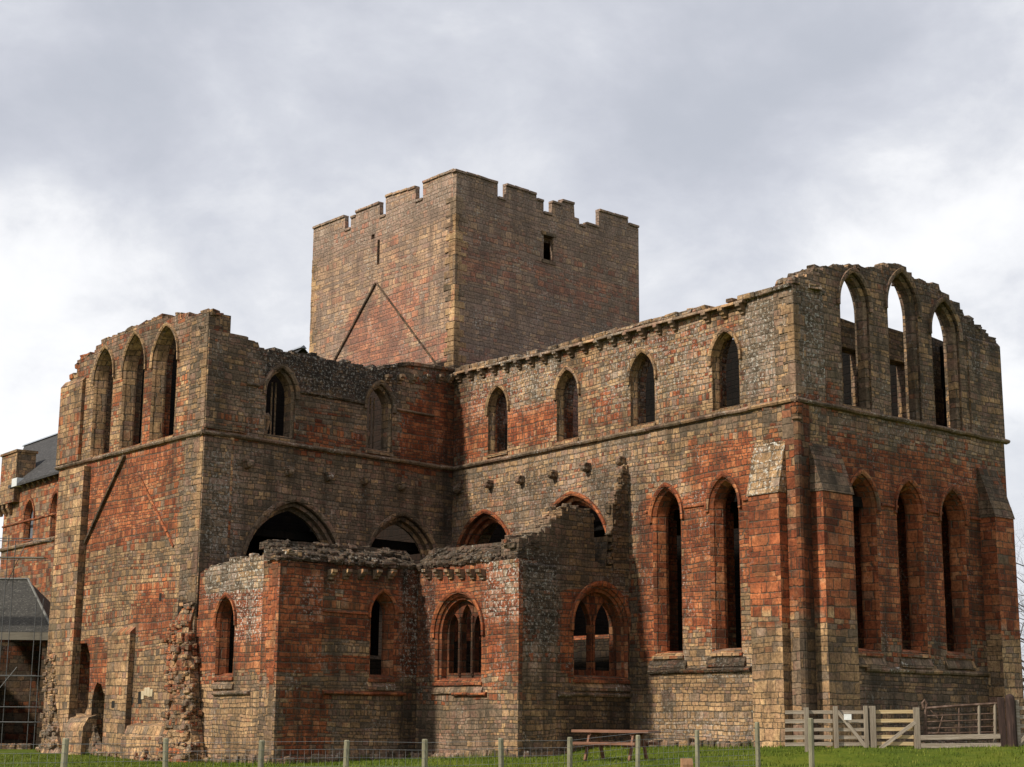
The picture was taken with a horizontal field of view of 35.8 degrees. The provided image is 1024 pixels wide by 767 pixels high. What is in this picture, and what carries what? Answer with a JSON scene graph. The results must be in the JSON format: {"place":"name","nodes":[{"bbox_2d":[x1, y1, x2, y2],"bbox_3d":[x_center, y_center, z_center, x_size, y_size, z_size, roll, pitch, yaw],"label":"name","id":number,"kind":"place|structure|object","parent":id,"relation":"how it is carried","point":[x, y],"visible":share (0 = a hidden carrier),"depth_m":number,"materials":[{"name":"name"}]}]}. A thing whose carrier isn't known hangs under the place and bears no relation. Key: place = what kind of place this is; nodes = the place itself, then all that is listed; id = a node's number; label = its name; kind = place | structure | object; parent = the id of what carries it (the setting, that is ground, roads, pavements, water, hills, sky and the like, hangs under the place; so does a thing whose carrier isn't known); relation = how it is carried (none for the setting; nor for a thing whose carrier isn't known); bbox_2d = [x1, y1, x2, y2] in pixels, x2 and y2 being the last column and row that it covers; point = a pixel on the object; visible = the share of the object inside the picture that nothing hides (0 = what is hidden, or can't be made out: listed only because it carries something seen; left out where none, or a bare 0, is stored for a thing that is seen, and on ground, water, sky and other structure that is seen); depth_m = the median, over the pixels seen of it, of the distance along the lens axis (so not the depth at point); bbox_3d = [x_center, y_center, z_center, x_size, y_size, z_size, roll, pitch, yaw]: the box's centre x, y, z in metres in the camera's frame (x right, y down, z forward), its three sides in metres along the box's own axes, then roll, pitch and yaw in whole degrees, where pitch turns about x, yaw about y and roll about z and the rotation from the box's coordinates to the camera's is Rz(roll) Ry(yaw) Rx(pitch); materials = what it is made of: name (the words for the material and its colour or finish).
{"place":"outdoors","nodes":[
{"label":"outdoors","id":0,"kind":"place"},
{"bbox_2d":[0,739,1023,766],"bbox_3d":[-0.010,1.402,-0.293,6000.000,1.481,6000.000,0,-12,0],"label":"ground","id":1,"kind":"structure","parent":0,"point":[821,757],"depth_m":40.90,"materials":[{"name":"green plant"}]},
{"bbox_2d":[0,743,32,748],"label":"wall","id":2,"kind":"structure","parent":1,"relation":"on","point":[16,746],"depth_m":81.55,"materials":[{"name":"stone"}]},
{"bbox_2d":[0,535,47,748],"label":"scaffolding","id":3,"kind":"object","parent":1,"relation":"on","point":[7,558],"visible":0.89,"depth_m":81.38,"materials":[{"name":"metal"}]},
{"bbox_2d":[0,578,49,748],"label":"slated shed","id":4,"kind":"structure","parent":1,"relation":"on","point":[25,594],"depth_m":87.46,"materials":[{"name":"stone"}]},
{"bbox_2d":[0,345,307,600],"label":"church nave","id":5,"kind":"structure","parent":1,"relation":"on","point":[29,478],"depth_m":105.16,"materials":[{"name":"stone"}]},
{"bbox_2d":[0,718,814,766],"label":"wire fence","id":6,"kind":"object","parent":1,"relation":"on","point":[64,762],"visible":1,"depth_m":33.24,"materials":[{"name":"grey metal"}]},
{"bbox_2d":[35,168,1023,763],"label":"ruined priory","id":7,"kind":"structure","parent":1,"relation":"on","point":[481,468],"depth_m":56.03,"materials":[{"name":"stone"}]},
{"bbox_2d":[571,729,660,760],"bbox_3d":[2.849,9.926,43.494,2.280,0.840,1.770,-6,-13,26],"label":"picnic table","id":8,"kind":"object","parent":1,"relation":"on","point":[631,744],"visible":0.89,"depth_m":43.20,"materials":[{"name":"red wood"}]},
{"bbox_2d":[680,758,692,766],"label":"wooden marker","id":9,"kind":"object","parent":1,"relation":"on","point":[686,762],"visible":1,"depth_m":32.54,"materials":[{"name":"brown wood"}]},
{"bbox_2d":[785,707,832,751],"bbox_3d":[7.873,9.241,42.023,1.286,1.296,0.125,0,-12,0],"label":"post and rail fence","id":10,"kind":"object","parent":1,"relation":"on","point":[806,711],"visible":0.81,"depth_m":42.06,"materials":[{"name":"grey wood"}]},
{"bbox_2d":[833,706,868,747],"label":"wooden gate","id":11,"kind":"structure","parent":1,"relation":"on","point":[836,721],"depth_m":42.01,"materials":[{"name":"grey wood"}]},
{"bbox_2d":[844,714,851,719],"bbox_3d":[8.881,8.823,41.986,0.200,0.150,0.012,0,-12,0],"label":"notice sign","id":12,"kind":"object","parent":11,"relation":"attached to","point":[847,716],"visible":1,"depth_m":41.98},
{"bbox_2d":[869,706,876,747],"bbox_3d":[9.558,9.168,42.028,0.152,1.229,0.140,0,-12,0],"label":"gate post","id":13,"kind":"object","parent":1,"relation":"on","point":[872,725],"visible":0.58,"depth_m":41.98,"materials":[{"name":"grey wood"}]},
{"bbox_2d":[876,707,920,748],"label":"wooden gate","id":14,"kind":"structure","parent":13,"relation":"attached to","point":[915,723],"depth_m":42.03,"materials":[{"name":"beige wood"}]},
{"bbox_2d":[920,734,1000,747],"bbox_3d":[11.856,9.448,41.942,2.145,0.388,0.040,0,-12,0],"label":"plank barrier","id":15,"kind":"object","parent":1,"relation":"on","point":[955,737],"visible":0.89,"depth_m":41.94,"materials":[{"name":"grey wood"}]},
{"bbox_2d":[997,697,1006,746],"bbox_3d":[12.991,9.050,42.058,0.157,1.429,0.130,0,-12,0],"label":"gate post","id":16,"kind":"object","parent":1,"relation":"on","point":[1001,719],"visible":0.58,"depth_m":42.03,"materials":[{"name":"brown wood"}]},
{"bbox_2d":[921,699,996,742],"bbox_3d":[11.906,8.994,42.191,2.014,1.189,0.090,0,-12,0],"label":"metal hurdle","id":17,"kind":"object","parent":16,"relation":"attached to","point":[978,714],"visible":1,"depth_m":42.19,"materials":[{"name":"metal"}]},
{"bbox_2d":[1005,694,1016,746],"bbox_3d":[13.216,8.994,42.019,0.257,1.518,0.257,0,-12,0],"label":"gate post","id":18,"kind":"object","parent":1,"relation":"on","point":[1010,719],"visible":0.88,"depth_m":41.94,"materials":[{"name":"brown wood"}]},
{"bbox_2d":[1015,700,1023,746],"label":"wooden gate","id":19,"kind":"structure","parent":18,"relation":"attached to","point":[1020,741],"depth_m":42.05,"materials":[{"name":"grey wood"}]},
{"bbox_2d":[1010,477,1023,658],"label":"bare tree","id":20,"kind":"object","parent":1,"relation":"on","point":[1019,586],"visible":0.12,"depth_m":80.61,"materials":[{"name":"brown plant"}]},
{"bbox_2d":[1018,588,1023,689],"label":"bare tree","id":21,"kind":"object","parent":1,"relation":"on","point":[1020,636],"visible":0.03,"depth_m":92.27,"materials":[{"name":"brown plant"}]},
{"bbox_2d":[0,0,1023,690],"label":"sky","id":22,"kind":"structure","parent":0,"point":[157,157],"materials":[{"name":"grey"}]}
]}

